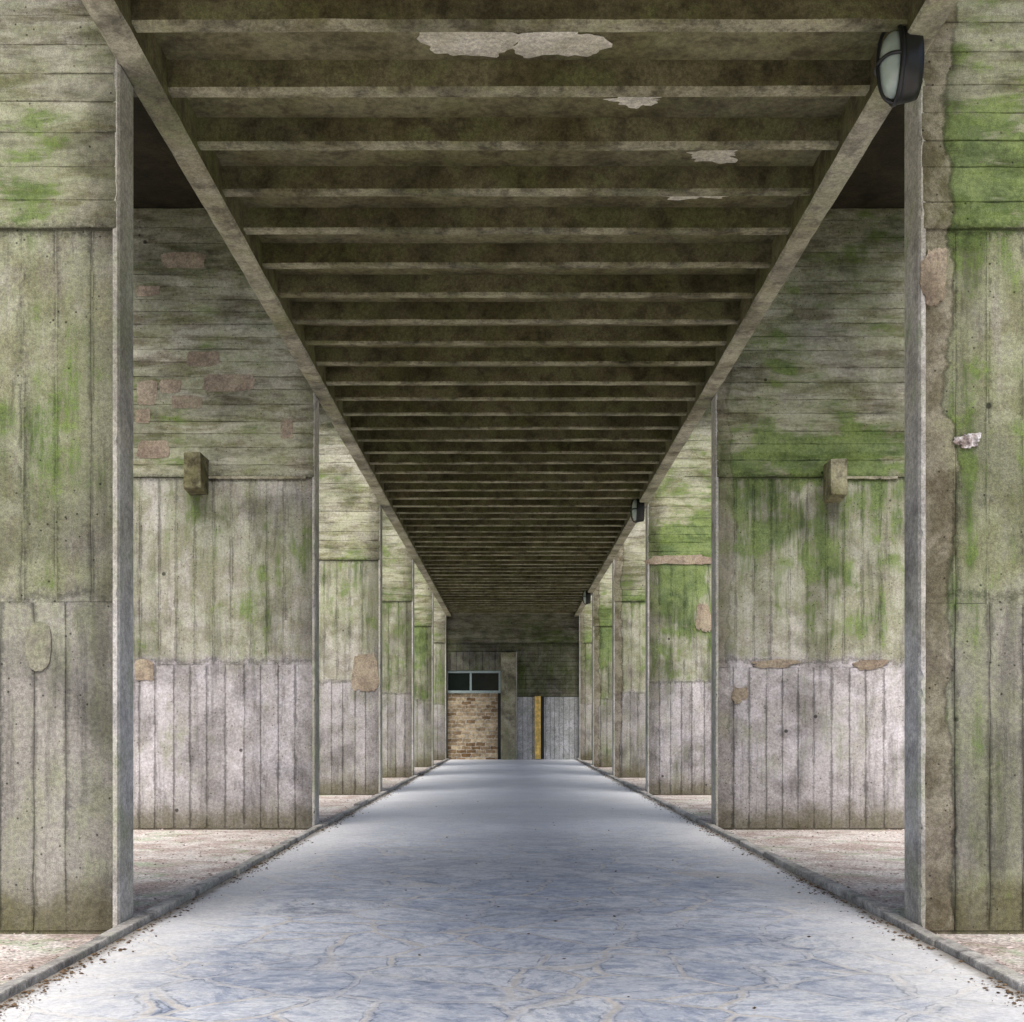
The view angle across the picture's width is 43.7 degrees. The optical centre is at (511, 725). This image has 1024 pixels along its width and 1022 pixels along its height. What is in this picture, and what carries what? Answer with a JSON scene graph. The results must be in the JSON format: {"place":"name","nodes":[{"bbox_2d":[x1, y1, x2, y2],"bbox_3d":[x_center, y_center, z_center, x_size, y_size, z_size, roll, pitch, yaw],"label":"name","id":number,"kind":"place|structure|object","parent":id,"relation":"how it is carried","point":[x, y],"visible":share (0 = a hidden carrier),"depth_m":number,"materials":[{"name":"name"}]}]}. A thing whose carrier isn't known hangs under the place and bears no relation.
{"place":"outdoors","nodes":[
{"label":"outdoors","id":0,"kind":"place"},
{"bbox_2d":[498,693,500,758],"bbox_3d":[-0.368,0.020,39.425,0.093,2.040,0.150,0,0,0],"label":"door jamb","id":1,"kind":"object","parent":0,"point":[499,725],"depth_m":39.35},
{"bbox_2d":[0,759,1023,1021],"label":"stone path","id":2,"kind":"structure","parent":0,"point":[684,935],"depth_m":6.34,"materials":[{"name":"stone"}]},
{"bbox_2d":[448,671,578,759],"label":"end wall","id":3,"kind":"structure","parent":2,"relation":"on","point":[474,681],"depth_m":39.27,"materials":[{"name":"paint"}]},
{"bbox_2d":[448,673,498,690],"bbox_3d":[-1.160,-1.360,39.367,1.600,0.600,0.015,0,0,0],"label":"window glass","id":4,"kind":"structure","parent":3,"relation":"in","point":[456,681],"depth_m":39.36,"materials":[{"name":"black glass"}]},
{"bbox_2d":[448,671,500,692],"bbox_3d":[-1.170,-1.350,39.360,1.680,0.690,0.080,0,0,0],"label":"window frame","id":5,"kind":"structure","parent":3,"relation":"in","point":[470,672],"depth_m":39.32,"materials":[{"name":"paint"}]},
{"bbox_2d":[516,652,516,759],"bbox_3d":[0.158,-0.610,39.210,0.035,3.300,0.200,0,0,0],"label":"post arris","id":6,"kind":"object","parent":2,"relation":"on","point":[516,705],"visible":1,"depth_m":39.11,"materials":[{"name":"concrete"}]},
{"bbox_2d":[535,696,543,758],"bbox_3d":[0.861,0.055,39.222,0.287,1.930,0.084,0,0,0],"label":"wooden plank","id":7,"kind":"object","parent":2,"relation":"on","point":[539,727],"visible":1,"depth_m":39.18,"materials":[{"name":"yellow wood"}]},
{"bbox_2d":[0,760,1023,984],"bbox_3d":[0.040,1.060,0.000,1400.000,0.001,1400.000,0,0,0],"label":"ground","id":8,"kind":"structure","parent":0,"point":[37,955],"depth_m":10.05,"materials":[{"name":"beige gravel"}]},
{"bbox_2d":[0,0,132,933],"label":"concrete pier","id":9,"kind":"structure","parent":8,"relation":"on","point":[66,476],"depth_m":6.50,"materials":[{"name":"grey concrete"}]},
{"bbox_2d":[81,0,450,616],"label":"edge beam","id":10,"kind":"structure","parent":9,"relation":"on","point":[141,58],"depth_m":8.20,"materials":[{"name":"concrete"}]},
{"bbox_2d":[131,0,907,613],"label":"joists","id":11,"kind":"object","parent":10,"relation":"attached to","point":[513,490],"visible":1,"depth_m":9.44,"materials":[{"name":"concrete"}]},
{"bbox_2d":[582,590,590,604],"bbox_3d":[1.898,-3.256,32.300,0.204,0.395,0.275,0,0,0],"label":"bulkhead lamp","id":12,"kind":"object","parent":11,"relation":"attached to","point":[586,596],"visible":0.99,"depth_m":32.21,"materials":[{"name":"black metal"}]},
{"bbox_2d":[630,499,644,522],"bbox_3d":[1.898,-3.256,19.300,0.204,0.395,0.275,0,0,0],"label":"bulkhead lamp","id":13,"kind":"object","parent":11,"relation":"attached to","point":[637,510],"visible":0.99,"depth_m":19.21,"materials":[{"name":"black metal"}]},
{"bbox_2d":[0,758,448,1001],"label":"path kerb","id":14,"kind":"structure","parent":8,"relation":"on","point":[9,989],"depth_m":6.92,"materials":[{"name":"concrete"}]},
{"bbox_2d":[133,208,318,829],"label":"concrete pier","id":15,"kind":"structure","parent":8,"relation":"on","point":[225,568],"depth_m":12.99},
{"bbox_2d":[133,89,904,208],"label":"cross slabs","id":16,"kind":"structure","parent":15,"relation":"on","point":[876,179],"depth_m":12.18,"materials":[{"name":"concrete"}]},
{"bbox_2d":[319,402,381,794],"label":"concrete pier","id":17,"kind":"structure","parent":8,"relation":"on","point":[350,635],"depth_m":19.49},
{"bbox_2d":[382,509,413,777],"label":"concrete pier","id":18,"kind":"structure","parent":8,"relation":"on","point":[397,661],"depth_m":26.00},
{"bbox_2d":[414,562,433,766],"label":"concrete pier","id":19,"kind":"structure","parent":8,"relation":"on","point":[423,675],"depth_m":32.49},
{"bbox_2d":[434,596,445,759],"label":"concrete pier","id":20,"kind":"structure","parent":8,"relation":"on","point":[439,684],"depth_m":38.99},
{"bbox_2d":[448,693,497,758],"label":"brick wall","id":21,"kind":"structure","parent":8,"relation":"on","point":[472,725],"depth_m":39.38,"materials":[{"name":"brown brick"}]},
{"bbox_2d":[0,762,1023,1020],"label":"leaf litter","id":22,"kind":"object","parent":8,"relation":"on","point":[24,992],"visible":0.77,"depth_m":6.66,"materials":[{"name":"brown plant"}]},
{"bbox_2d":[446,613,578,758],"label":"board marked wall","id":23,"kind":"structure","parent":8,"relation":"on","point":[545,646],"depth_m":39.30,"materials":[{"name":"concrete"}]},
{"bbox_2d":[501,652,515,759],"bbox_3d":[-0.090,-0.605,39.370,0.460,3.290,0.460,0,0,0],"label":"door post","id":24,"kind":"object","parent":23,"relation":"attached to","point":[508,705],"depth_m":39.14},
{"bbox_2d":[579,596,591,759],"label":"concrete pier","id":25,"kind":"structure","parent":8,"relation":"on","point":[585,684],"depth_m":38.99,"materials":[{"name":"concrete"}]},
{"bbox_2d":[592,563,611,766],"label":"concrete pier","id":26,"kind":"structure","parent":8,"relation":"on","point":[602,675],"depth_m":32.49,"materials":[{"name":"green concrete"}]},
{"bbox_2d":[612,514,644,777],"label":"concrete pier","id":27,"kind":"structure","parent":8,"relation":"on","point":[628,662],"depth_m":26.00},
{"bbox_2d":[643,403,710,794],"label":"concrete pier","id":28,"kind":"structure","parent":8,"relation":"on","point":[677,560],"depth_m":19.49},
{"bbox_2d":[576,758,1023,992],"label":"path kerb","id":29,"kind":"structure","parent":8,"relation":"on","point":[993,968],"depth_m":7.10,"materials":[{"name":"concrete"}]},
{"bbox_2d":[711,208,904,829],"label":"concrete pier","id":30,"kind":"structure","parent":8,"relation":"on","point":[808,566],"depth_m":12.99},
{"bbox_2d":[905,0,1023,933],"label":"concrete pier","id":31,"kind":"structure","parent":8,"relation":"on","point":[964,492],"depth_m":6.50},
{"bbox_2d":[154,32,881,366],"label":"slab","id":32,"kind":"structure","parent":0,"point":[625,46],"depth_m":7.46,"materials":[{"name":"concrete"}]},
{"bbox_2d":[417,32,737,199],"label":"laitance patches","id":33,"kind":"object","parent":32,"relation":"attached to","point":[495,44],"visible":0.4,"depth_m":6.69,"materials":[{"name":"grey concrete"}]},
{"bbox_2d":[574,0,958,616],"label":"edge beam","id":34,"kind":"structure","parent":32,"relation":"on","point":[862,119],"depth_m":8.74,"materials":[{"name":"concrete"}]},
{"bbox_2d":[874,25,924,106],"bbox_3d":[1.898,-3.256,6.300,0.204,0.395,0.275,0,0,0],"label":"bulkhead lamp","id":35,"kind":"object","parent":34,"relation":"attached to","point":[899,69],"visible":0.98,"depth_m":6.22,"materials":[{"name":"black metal"}]}
]}

